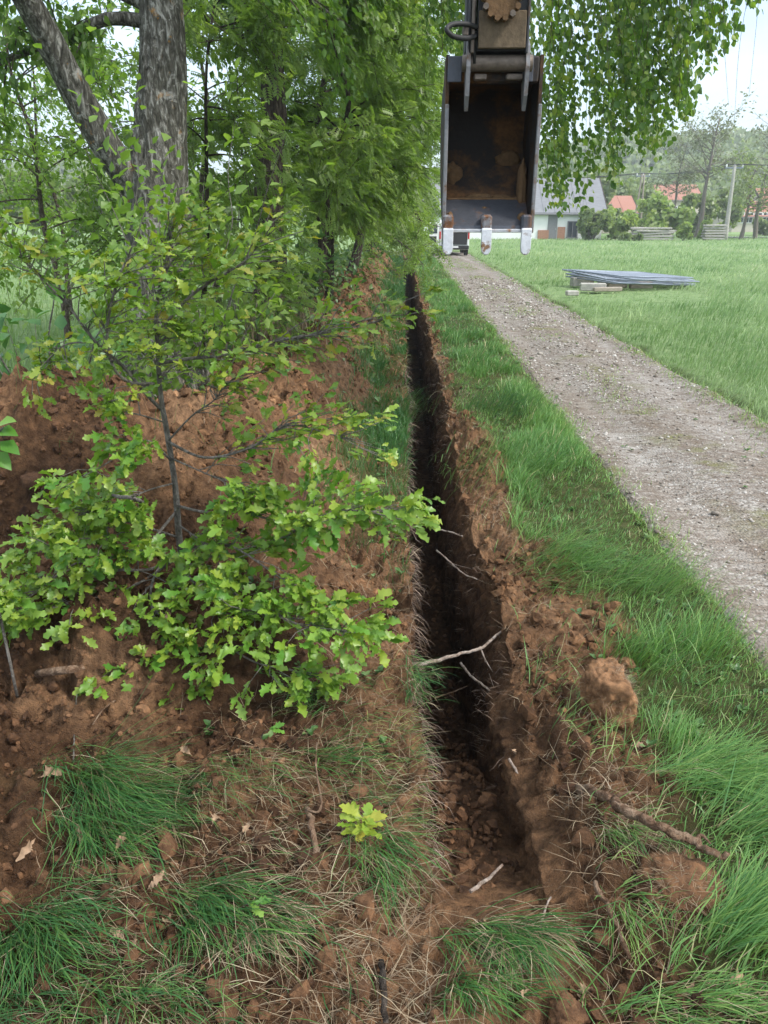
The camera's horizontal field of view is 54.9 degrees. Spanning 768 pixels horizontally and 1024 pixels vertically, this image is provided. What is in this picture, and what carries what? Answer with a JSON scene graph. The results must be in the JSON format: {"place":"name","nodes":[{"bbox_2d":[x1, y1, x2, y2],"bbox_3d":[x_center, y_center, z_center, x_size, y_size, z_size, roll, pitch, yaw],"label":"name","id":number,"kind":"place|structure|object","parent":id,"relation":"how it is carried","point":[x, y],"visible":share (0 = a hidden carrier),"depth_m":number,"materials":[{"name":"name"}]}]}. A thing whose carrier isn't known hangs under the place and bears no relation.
{"place":"outdoors","nodes":[
{"label":"outdoors","id":0,"kind":"place"},
{"bbox_2d":[0,220,767,1023],"bbox_3d":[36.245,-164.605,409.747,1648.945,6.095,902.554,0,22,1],"label":"ground","id":1,"kind":"structure","parent":0,"point":[240,672],"depth_m":3.34,"materials":[{"name":"plant"}]},
{"bbox_2d":[0,416,19,697],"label":"broadleaf twig","id":2,"kind":"object","parent":1,"relation":"on","point":[9,446],"visible":0.86,"depth_m":3.08,"materials":[{"name":"green plant"}]},
{"bbox_2d":[0,171,35,245],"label":"bush","id":3,"kind":"object","parent":1,"relation":"on","point":[16,213],"visible":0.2,"depth_m":55.92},
{"bbox_2d":[0,302,97,372],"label":"shoots","id":4,"kind":"object","parent":1,"relation":"on","point":[8,356],"visible":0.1,"depth_m":7.12,"materials":[{"name":"green plant"}]},
{"bbox_2d":[0,1,135,320],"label":"tree","id":5,"kind":"object","parent":1,"relation":"on","point":[57,216],"visible":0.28,"depth_m":15.08,"materials":[{"name":"green plant"}]},
{"bbox_2d":[0,873,160,1021],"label":"grass tussock","id":6,"kind":"object","parent":1,"relation":"on","point":[25,949],"depth_m":2.28,"materials":[{"name":"plant"}]},
{"bbox_2d":[60,165,116,235],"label":"bush","id":7,"kind":"object","parent":1,"relation":"on","point":[69,197],"visible":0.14,"depth_m":58.35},
{"bbox_2d":[0,0,188,350],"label":"tree","id":8,"kind":"object","parent":1,"relation":"on","point":[39,207],"visible":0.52,"depth_m":10.83,"materials":[{"name":"green plant"}]},
{"bbox_2d":[13,748,210,900],"bbox_3d":[-0.968,1.157,2.668,0.746,0.335,0.568,-3,22,-8],"label":"grass tussock","id":9,"kind":"object","parent":1,"relation":"on","point":[88,825],"depth_m":2.71,"materials":[{"name":"plant"}]},
{"bbox_2d":[7,672,226,876],"bbox_3d":[-1.005,1.037,2.930,0.794,0.534,0.800,-7,23,-16],"label":"grass tussock","id":10,"kind":"object","parent":1,"relation":"on","point":[93,777],"depth_m":2.92,"materials":[{"name":"plant"}]},
{"bbox_2d":[19,34,253,306],"bbox_3d":[-4.321,-5.560,13.367,4.394,5.349,4.359,-15,26,-33],"label":"tree","id":11,"kind":"object","parent":1,"relation":"on","point":[93,211],"visible":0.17,"depth_m":12.41,"materials":[{"name":"green plant"}]},
{"bbox_2d":[0,948,319,1023],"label":"grass tussock","id":12,"kind":"object","parent":1,"relation":"on","point":[105,1008],"depth_m":2.09,"materials":[{"name":"plant"}]},
{"bbox_2d":[0,236,338,371],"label":"meadow grass","id":13,"kind":"structure","parent":1,"relation":"on","point":[44,296],"depth_m":17.04,"materials":[{"name":"plant"}]},
{"bbox_2d":[0,247,395,688],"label":"spoil bank","id":14,"kind":"structure","parent":1,"relation":"on","point":[32,427],"depth_m":4.48,"materials":[{"name":"soil"}]},
{"bbox_2d":[0,268,137,379],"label":"hazel bush","id":15,"kind":"object","parent":14,"relation":"on","point":[60,322],"visible":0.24,"depth_m":5.14,"materials":[{"name":"green plant"}]},
{"bbox_2d":[55,286,225,399],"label":"shoots","id":16,"kind":"object","parent":14,"relation":"on","point":[175,384],"visible":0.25,"depth_m":6.30,"materials":[{"name":"green plant"}]},
{"bbox_2d":[33,26,333,390],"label":"shoots","id":17,"kind":"object","parent":14,"relation":"on","point":[137,212],"visible":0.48,"depth_m":6.03,"materials":[{"name":"green plant"}]},
{"bbox_2d":[0,0,367,398],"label":"birch tree","id":18,"kind":"object","parent":14,"relation":"on","point":[162,94],"visible":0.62,"depth_m":6.87,"materials":[{"name":"grey plant"}]},
{"bbox_2d":[0,251,419,591],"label":"bank grass","id":19,"kind":"structure","parent":14,"relation":"on","point":[394,436],"depth_m":8.12,"materials":[{"name":"plant"}]},
{"bbox_2d":[69,0,355,322],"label":"tree","id":20,"kind":"object","parent":14,"relation":"on","point":[201,157],"visible":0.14,"depth_m":11.65,"materials":[{"name":"green plant"}]},
{"bbox_2d":[129,221,299,382],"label":"shoots","id":21,"kind":"object","parent":14,"relation":"on","point":[229,316],"visible":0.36,"depth_m":6.41,"materials":[{"name":"green plant"}]},
{"bbox_2d":[114,0,347,361],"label":"rowan tree","id":22,"kind":"object","parent":14,"relation":"on","point":[254,28],"visible":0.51,"depth_m":8.53,"materials":[{"name":"green plant"}]},
{"bbox_2d":[196,217,313,349],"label":"shoots","id":23,"kind":"object","parent":14,"relation":"on","point":[239,285],"visible":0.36,"depth_m":8.31,"materials":[{"name":"green plant"}]},
{"bbox_2d":[204,278,368,362],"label":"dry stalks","id":24,"kind":"object","parent":14,"relation":"on","point":[287,329],"visible":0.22,"depth_m":9.03,"materials":[{"name":"plant"}]},
{"bbox_2d":[252,224,345,325],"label":"shoots","id":25,"kind":"object","parent":14,"relation":"on","point":[319,271],"visible":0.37,"depth_m":9.89,"materials":[{"name":"green plant"}]},
{"bbox_2d":[191,0,457,274],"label":"rowan tree","id":26,"kind":"object","parent":14,"relation":"on","point":[426,223],"visible":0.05,"depth_m":16.27,"materials":[{"name":"green plant"}]},
{"bbox_2d":[222,0,443,289],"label":"rowan tree","id":27,"kind":"object","parent":14,"relation":"on","point":[361,77],"visible":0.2,"depth_m":14.04,"materials":[{"name":"green plant"}]},
{"bbox_2d":[217,0,457,300],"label":"rowan tree","id":28,"kind":"object","parent":14,"relation":"on","point":[380,129],"visible":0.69,"depth_m":11.04,"materials":[{"name":"green plant"}]},
{"bbox_2d":[283,0,444,293],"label":"rowan tree","id":29,"kind":"object","parent":14,"relation":"on","point":[402,245],"visible":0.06,"depth_m":21.11,"materials":[{"name":"green plant"}]},
{"bbox_2d":[130,275,645,758],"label":"soil clods","id":30,"kind":"object","parent":14,"relation":"on","point":[536,619],"visible":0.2,"depth_m":4.41,"materials":[{"name":"soil"}]},
{"bbox_2d":[189,0,766,332],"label":"birch tree","id":31,"kind":"object","parent":14,"relation":"on","point":[630,23],"visible":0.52,"depth_m":6.56,"materials":[{"name":"green plant"}]},
{"bbox_2d":[0,740,414,1023],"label":"turf grass","id":32,"kind":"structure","parent":1,"relation":"on","point":[128,945],"depth_m":2.37,"materials":[{"name":"plant"}]},
{"bbox_2d":[202,978,229,1003],"bbox_3d":[-0.495,1.411,2.176,0.079,0.058,0.072,0,22,1],"label":"soil clod","id":33,"kind":"object","parent":1,"relation":"on","point":[208,993],"visible":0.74,"depth_m":2.16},
{"bbox_2d":[92,850,340,985],"bbox_3d":[-0.542,1.307,2.387,0.734,0.283,0.539,8,23,20],"label":"grass tussock","id":34,"kind":"object","parent":1,"relation":"on","point":[217,898],"depth_m":2.44,"materials":[{"name":"plant"}]},
{"bbox_2d":[0,184,447,724],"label":"oak sapling","id":35,"kind":"object","parent":1,"relation":"on","point":[221,586],"visible":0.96,"depth_m":3.50,"materials":[{"name":"green plant"}]},
{"bbox_2d":[0,724,474,1023],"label":"turf straw","id":36,"kind":"object","parent":1,"relation":"on","point":[302,871],"visible":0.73,"depth_m":2.50,"materials":[{"name":"plant"}]},
{"bbox_2d":[104,237,397,416],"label":"undergrowth","id":37,"kind":"object","parent":1,"relation":"on","point":[345,253],"visible":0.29,"depth_m":12.28,"materials":[{"name":"green plant"}]},
{"bbox_2d":[188,867,351,1002],"bbox_3d":[-0.351,1.323,2.344,0.538,0.269,0.435,-9,23,-21],"label":"grass tussock","id":38,"kind":"object","parent":1,"relation":"on","point":[268,923],"depth_m":2.36,"materials":[{"name":"plant"}]},
{"bbox_2d":[198,295,403,746],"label":"weeds","id":39,"kind":"object","parent":1,"relation":"on","point":[270,732],"visible":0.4,"depth_m":3.84,"materials":[{"name":"green plant"}]},
{"bbox_2d":[304,742,322,853],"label":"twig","id":40,"kind":"object","parent":1,"relation":"on","point":[311,820],"visible":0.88,"depth_m":2.82,"materials":[{"name":"wood"}]},
{"bbox_2d":[285,705,392,803],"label":"grass tussock","id":41,"kind":"object","parent":1,"relation":"on","point":[330,754],"depth_m":3.20,"materials":[{"name":"plant"}]},
{"bbox_2d":[336,801,387,841],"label":"oak seedling","id":42,"kind":"object","parent":1,"relation":"on","point":[368,818],"visible":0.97,"depth_m":2.75,"materials":[{"name":"green plant"}]},
{"bbox_2d":[0,356,728,1023],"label":"soil crumbs","id":43,"kind":"object","parent":1,"relation":"on","point":[324,956],"visible":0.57,"depth_m":2.58,"materials":[{"name":"soil"}]},
{"bbox_2d":[0,363,737,1023],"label":"soil clods","id":44,"kind":"object","parent":1,"relation":"on","point":[316,857],"visible":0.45,"depth_m":2.81,"materials":[{"name":"soil"}]},
{"bbox_2d":[378,959,388,1022],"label":"stick","id":45,"kind":"object","parent":1,"relation":"on","point":[383,988],"visible":0.99,"depth_m":2.22,"materials":[{"name":"wood"}]},
{"bbox_2d":[337,277,442,841],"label":"rim grass","id":46,"kind":"structure","parent":1,"relation":"on","point":[382,718],"depth_m":3.29,"materials":[{"name":"plant"}]},
{"bbox_2d":[128,266,655,767],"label":"soil crumbs","id":47,"kind":"object","parent":1,"relation":"on","point":[526,712],"visible":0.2,"depth_m":4.75,"materials":[{"name":"soil"}]},
{"bbox_2d":[315,808,471,967],"bbox_3d":[0.017,1.232,2.627,0.480,0.289,0.637,14,26,31],"label":"grass tussock","id":48,"kind":"object","parent":1,"relation":"on","point":[390,864],"depth_m":2.65,"materials":[{"name":"plant"}]},
{"bbox_2d":[337,73,457,274],"bbox_3d":[0.142,-12.835,26.332,6.065,8.632,7.353,0,22,1],"label":"rowan tree","id":49,"kind":"object","parent":1,"relation":"on","point":[437,181],"visible":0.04,"depth_m":27.51,"materials":[{"name":"green plant"}]},
{"bbox_2d":[28,273,767,1023],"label":"straw","id":50,"kind":"object","parent":1,"relation":"on","point":[378,1007],"visible":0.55,"depth_m":2.77,"materials":[{"name":"plant"}]},
{"bbox_2d":[355,363,440,426],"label":"grass tussock","id":51,"kind":"object","parent":1,"relation":"on","point":[405,402],"depth_m":9.14,"materials":[{"name":"plant"}]},
{"bbox_2d":[397,650,462,718],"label":"grass tussock","id":52,"kind":"object","parent":1,"relation":"on","point":[422,677],"depth_m":3.75,"materials":[{"name":"plant"}]},
{"bbox_2d":[405,940,584,1023],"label":"grass tussock","id":53,"kind":"object","parent":1,"relation":"on","point":[478,988],"depth_m":2.16,"materials":[{"name":"plant"}]},
{"bbox_2d":[403,252,602,985],"bbox_3d":[0.935,-7.403,25.892,0.681,1.344,50.403,0,22,1],"label":"trench","id":54,"kind":"object","parent":1,"relation":"on","point":[523,814],"visible":0.54,"depth_m":3.87,"materials":[{"name":"soil"}]},
{"bbox_2d":[401,361,461,899],"bbox_3d":[0.265,-0.495,7.294,0.340,0.302,10.072,0,22,1],"label":"rim straw","id":55,"kind":"object","parent":54,"relation":"hanging from","point":[430,760],"visible":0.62,"depth_m":3.58,"materials":[{"name":"plant"}]},
{"bbox_2d":[405,291,515,791],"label":"rootlets","id":56,"kind":"object","parent":54,"relation":"attached to","point":[448,586],"visible":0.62,"depth_m":5.12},
{"bbox_2d":[410,525,522,904],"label":"trench crumbs","id":57,"kind":"object","parent":54,"relation":"on","point":[483,870],"visible":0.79,"depth_m":3.53,"materials":[{"name":"soil"}]},
{"bbox_2d":[438,374,570,429],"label":"grass tussock","id":58,"kind":"object","parent":1,"relation":"on","point":[489,406],"depth_m":8.69,"materials":[{"name":"plant"}]},
{"bbox_2d":[415,178,607,238],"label":"barn","id":59,"kind":"structure","parent":1,"relation":"on","point":[549,223],"depth_m":74.47,"materials":[{"name":"grey paint"}]},
{"bbox_2d":[431,885,632,1019],"bbox_3d":[0.467,1.329,2.261,0.661,0.310,0.461,0,22,1],"label":"grass tussock","id":60,"kind":"object","parent":1,"relation":"on","point":[496,935],"depth_m":2.30,"materials":[{"name":"plant"}]},
{"bbox_2d":[427,420,647,507],"bbox_3d":[1.252,-0.527,6.715,1.767,0.617,2.057,-6,23,-16],"label":"grass tussock","id":61,"kind":"object","parent":1,"relation":"on","point":[531,455],"depth_m":6.65,"materials":[{"name":"plant"}]},
{"bbox_2d":[546,991,588,1023],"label":"soil clod","id":62,"kind":"object","parent":1,"relation":"on","point":[575,1011],"visible":0.97,"depth_m":2.11,"materials":[{"name":"soil"}]},
{"bbox_2d":[409,250,767,1023],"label":"verge grass","id":63,"kind":"structure","parent":1,"relation":"on","point":[453,300],"depth_m":6.09,"materials":[{"name":"plant"}]},
{"bbox_2d":[576,205,612,239],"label":"bush","id":64,"kind":"object","parent":1,"relation":"on","point":[590,223],"visible":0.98,"depth_m":70.53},
{"bbox_2d":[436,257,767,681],"bbox_3d":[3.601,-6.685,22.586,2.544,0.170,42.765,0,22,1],"label":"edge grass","id":65,"kind":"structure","parent":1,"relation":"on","point":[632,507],"depth_m":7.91,"materials":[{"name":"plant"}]},
{"bbox_2d":[505,509,704,609],"bbox_3d":[1.436,0.281,4.941,1.438,0.476,1.266,-16,27,-34],"label":"grass tussock","id":66,"kind":"object","parent":1,"relation":"on","point":[572,546],"depth_m":4.88,"materials":[{"name":"plant"}]},
{"bbox_2d":[588,163,622,222],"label":"tree","id":67,"kind":"object","parent":1,"relation":"on","point":[608,190],"visible":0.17,"depth_m":92.51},
{"bbox_2d":[445,316,767,792],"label":"weeds","id":68,"kind":"object","parent":1,"relation":"on","point":[737,667],"visible":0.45,"depth_m":3.97,"materials":[{"name":"green plant"}]},
{"bbox_2d":[576,656,640,732],"bbox_3d":[1.067,0.873,3.523,0.351,0.352,0.417,0,22,1],"label":"turf clod","id":69,"kind":"object","parent":1,"relation":"on","point":[605,684],"visible":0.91,"depth_m":3.41,"materials":[{"name":"soil"}]},
{"bbox_2d":[593,880,631,959],"bbox_3d":[0.748,1.333,2.439,0.027,0.052,0.280,-3,22,-8],"label":"stick","id":70,"kind":"object","parent":1,"relation":"on","point":[602,898],"visible":0.96,"depth_m":2.41,"materials":[{"name":"wood"}]},
{"bbox_2d":[602,206,638,239],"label":"bush","id":71,"kind":"object","parent":1,"relation":"on","point":[626,220],"visible":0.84,"depth_m":71.54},
{"bbox_2d":[583,855,684,981],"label":"grass tussock","id":72,"kind":"object","parent":1,"relation":"on","point":[628,916],"depth_m":2.40,"materials":[{"name":"plant"}]},
{"bbox_2d":[579,784,694,867],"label":"grass tussock","id":73,"kind":"object","parent":1,"relation":"on","point":[620,834],"depth_m":2.69,"materials":[{"name":"plant"}]},
{"bbox_2d":[614,176,662,219],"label":"bush","id":74,"kind":"object","parent":1,"relation":"on","point":[629,187],"visible":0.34,"depth_m":105.96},
{"bbox_2d":[629,281,652,288],"bbox_3d":[8.103,-7.162,23.328,0.700,0.204,0.200,-1,22,-3],"label":"block","id":75,"kind":"object","parent":1,"relation":"on","point":[631,286],"depth_m":23.26,"materials":[{"name":"concrete"}]},
{"bbox_2d":[566,276,693,285],"bbox_3d":[8.033,-7.549,24.149,3.601,0.300,2.201,-11,25,-26],"label":"fence panel","id":76,"kind":"object","parent":75,"relation":"on","point":[589,279],"visible":0.32,"depth_m":23.32,"materials":[{"name":"metal"}]},
{"bbox_2d":[571,275,695,284],"bbox_3d":[8.155,-7.617,24.227,3.601,0.344,2.201,-13,25,-30],"label":"fence panel","id":77,"kind":"object","parent":76,"relation":"on","point":[654,282],"visible":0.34,"depth_m":23.90,"materials":[{"name":"metal"}]},
{"bbox_2d":[565,273,682,283],"bbox_3d":[7.930,-7.569,24.015,3.601,0.387,2.201,-15,26,-33],"label":"fence panel","id":78,"kind":"object","parent":77,"relation":"on","point":[621,281],"visible":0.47,"depth_m":23.12,"materials":[{"name":"metal"}]},
{"bbox_2d":[575,273,698,281],"bbox_3d":[8.214,-7.661,24.154,3.601,0.300,2.201,-12,25,-27],"label":"fence panel","id":79,"kind":"object","parent":78,"relation":"on","point":[636,280],"visible":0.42,"depth_m":23.01,"materials":[{"name":"metal"}]},
{"bbox_2d":[579,272,692,279],"bbox_3d":[8.287,-7.747,24.279,3.601,0.344,2.201,-18,28,-37],"label":"fence panel","id":80,"kind":"object","parent":79,"relation":"on","point":[637,278],"visible":0.45,"depth_m":23.23,"materials":[{"name":"metal"}]},
{"bbox_2d":[562,269,692,281],"bbox_3d":[7.880,-7.671,23.996,3.601,0.387,2.201,-10,24,-24],"label":"fence panel","id":81,"kind":"object","parent":80,"relation":"on","point":[605,277],"visible":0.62,"depth_m":23.54,"materials":[{"name":"metal"}]},
{"bbox_2d":[569,269,692,278],"bbox_3d":[8.085,-7.775,24.165,3.601,0.300,2.201,-14,26,-32],"label":"fence panel","id":82,"kind":"object","parent":81,"relation":"on","point":[632,274],"visible":0.91,"depth_m":23.84,"materials":[{"name":"metal"}]},
{"bbox_2d":[531,632,767,1023],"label":"torn grass","id":83,"kind":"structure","parent":1,"relation":"on","point":[612,748],"depth_m":3.16,"materials":[{"name":"plant"}]},
{"bbox_2d":[575,783,729,859],"bbox_3d":[0.944,1.126,2.735,0.212,0.246,0.616,-11,24,-26],"label":"stick","id":84,"kind":"object","parent":1,"relation":"on","point":[626,810],"visible":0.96,"depth_m":2.60,"materials":[{"name":"wood"}]},
{"bbox_2d":[578,597,733,686],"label":"grass tussock","id":85,"kind":"object","parent":1,"relation":"on","point":[638,641],"depth_m":3.92,"materials":[{"name":"plant"}]},
{"bbox_2d":[555,926,767,1023],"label":"grass tussock","id":86,"kind":"object","parent":1,"relation":"on","point":[733,992],"depth_m":2.18,"materials":[{"name":"plant"}]},
{"bbox_2d":[636,190,696,237],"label":"bush","id":87,"kind":"object","parent":1,"relation":"on","point":[659,211],"visible":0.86,"depth_m":75.71,"materials":[{"name":"plant"}]},
{"bbox_2d":[583,537,756,620],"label":"grass tussock","id":88,"kind":"object","parent":1,"relation":"on","point":[658,582],"depth_m":4.60,"materials":[{"name":"plant"}]},
{"bbox_2d":[592,697,767,815],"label":"grass tussock","id":89,"kind":"object","parent":1,"relation":"on","point":[748,771],"depth_m":3.07,"materials":[{"name":"plant"}]},
{"bbox_2d":[648,129,711,234],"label":"tall tree","id":90,"kind":"object","parent":1,"relation":"on","point":[679,176],"visible":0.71,"depth_m":82.84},
{"bbox_2d":[628,843,734,934],"bbox_3d":[1.010,1.299,2.539,0.381,0.210,0.366,0,22,1],"label":"turf clod","id":91,"kind":"object","parent":1,"relation":"on","point":[679,878],"visible":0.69,"depth_m":2.49,"materials":[{"name":"soil"}]},
{"bbox_2d":[623,565,767,684],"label":"grass tussock","id":92,"kind":"object","parent":1,"relation":"on","point":[710,640],"depth_m":4.00,"materials":[{"name":"plant"}]},
{"bbox_2d":[678,192,720,235],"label":"bush","id":93,"kind":"object","parent":1,"relation":"on","point":[693,200],"visible":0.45,"depth_m":85.90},
{"bbox_2d":[667,83,756,237],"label":"tall tree","id":94,"kind":"object","parent":1,"relation":"on","point":[699,141],"visible":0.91,"depth_m":77.02,"materials":[{"name":"plant"}]},
{"bbox_2d":[671,829,767,974],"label":"grass tussock","id":95,"kind":"object","parent":1,"relation":"on","point":[739,915],"depth_m":2.37,"materials":[{"name":"plant"}]},
{"bbox_2d":[683,754,767,861],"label":"grass tussock","id":96,"kind":"object","parent":1,"relation":"on","point":[758,826],"depth_m":2.85,"materials":[{"name":"plant"}]},
{"bbox_2d":[710,187,745,228],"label":"bush","id":97,"kind":"object","parent":1,"relation":"on","point":[722,211],"visible":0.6,"depth_m":89.13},
{"bbox_2d":[705,140,767,238],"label":"tall tree","id":98,"kind":"object","parent":1,"relation":"on","point":[750,200],"visible":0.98,"depth_m":72.24,"materials":[{"name":"plant"}]},
{"bbox_2d":[712,201,767,231],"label":"house","id":99,"kind":"structure","parent":1,"relation":"on","point":[749,225],"depth_m":101.62,"materials":[{"name":"paint"}]},
{"bbox_2d":[735,100,767,238],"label":"tall tree","id":100,"kind":"object","parent":1,"relation":"on","point":[755,228],"visible":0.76,"depth_m":74.01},
{"bbox_2d":[0,0,767,177],"label":"sky","id":101,"kind":"structure","parent":0,"point":[715,86],"materials":[{"name":"white"}]},
{"bbox_2d":[440,0,543,254],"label":"bucket","id":102,"kind":"object","parent":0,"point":[491,111],"visible":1,"depth_m":2.86,"materials":[{"name":"metal"}]},
{"bbox_2d":[432,252,767,673],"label":"gravel path","id":103,"kind":"structure","parent":0,"point":[639,431],"depth_m":7.76,"materials":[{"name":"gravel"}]},
{"bbox_2d":[426,220,469,254],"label":"van","id":104,"kind":"object","parent":103,"relation":"on","point":[461,242],"visible":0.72,"depth_m":43.99,"materials":[{"name":"white paint"}]},
{"bbox_2d":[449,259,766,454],"bbox_3d":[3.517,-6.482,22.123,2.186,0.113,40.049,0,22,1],"label":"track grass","id":105,"kind":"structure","parent":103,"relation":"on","point":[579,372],"depth_m":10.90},
{"bbox_2d":[468,234,767,423],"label":"field grass","id":106,"kind":"structure","parent":0,"point":[711,308],"depth_m":20.02,"materials":[{"name":"plant"}]},
{"bbox_2d":[544,148,764,187],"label":"hill","id":107,"kind":"structure","parent":0,"point":[649,166],"depth_m":240.50,"materials":[{"name":"green plant"}]},
{"bbox_2d":[537,126,767,200],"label":"woodland","id":108,"kind":"object","parent":107,"relation":"on","point":[632,160],"visible":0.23,"depth_m":221.02,"materials":[{"name":"green plant"}]},
{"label":"hill","id":109,"kind":"structure","parent":0,"visible":0},
{"bbox_2d":[0,155,308,220],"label":"woodland","id":110,"kind":"object","parent":109,"relation":"on","point":[61,167],"visible":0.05,"depth_m":238.82,"materials":[{"name":"green plant"}]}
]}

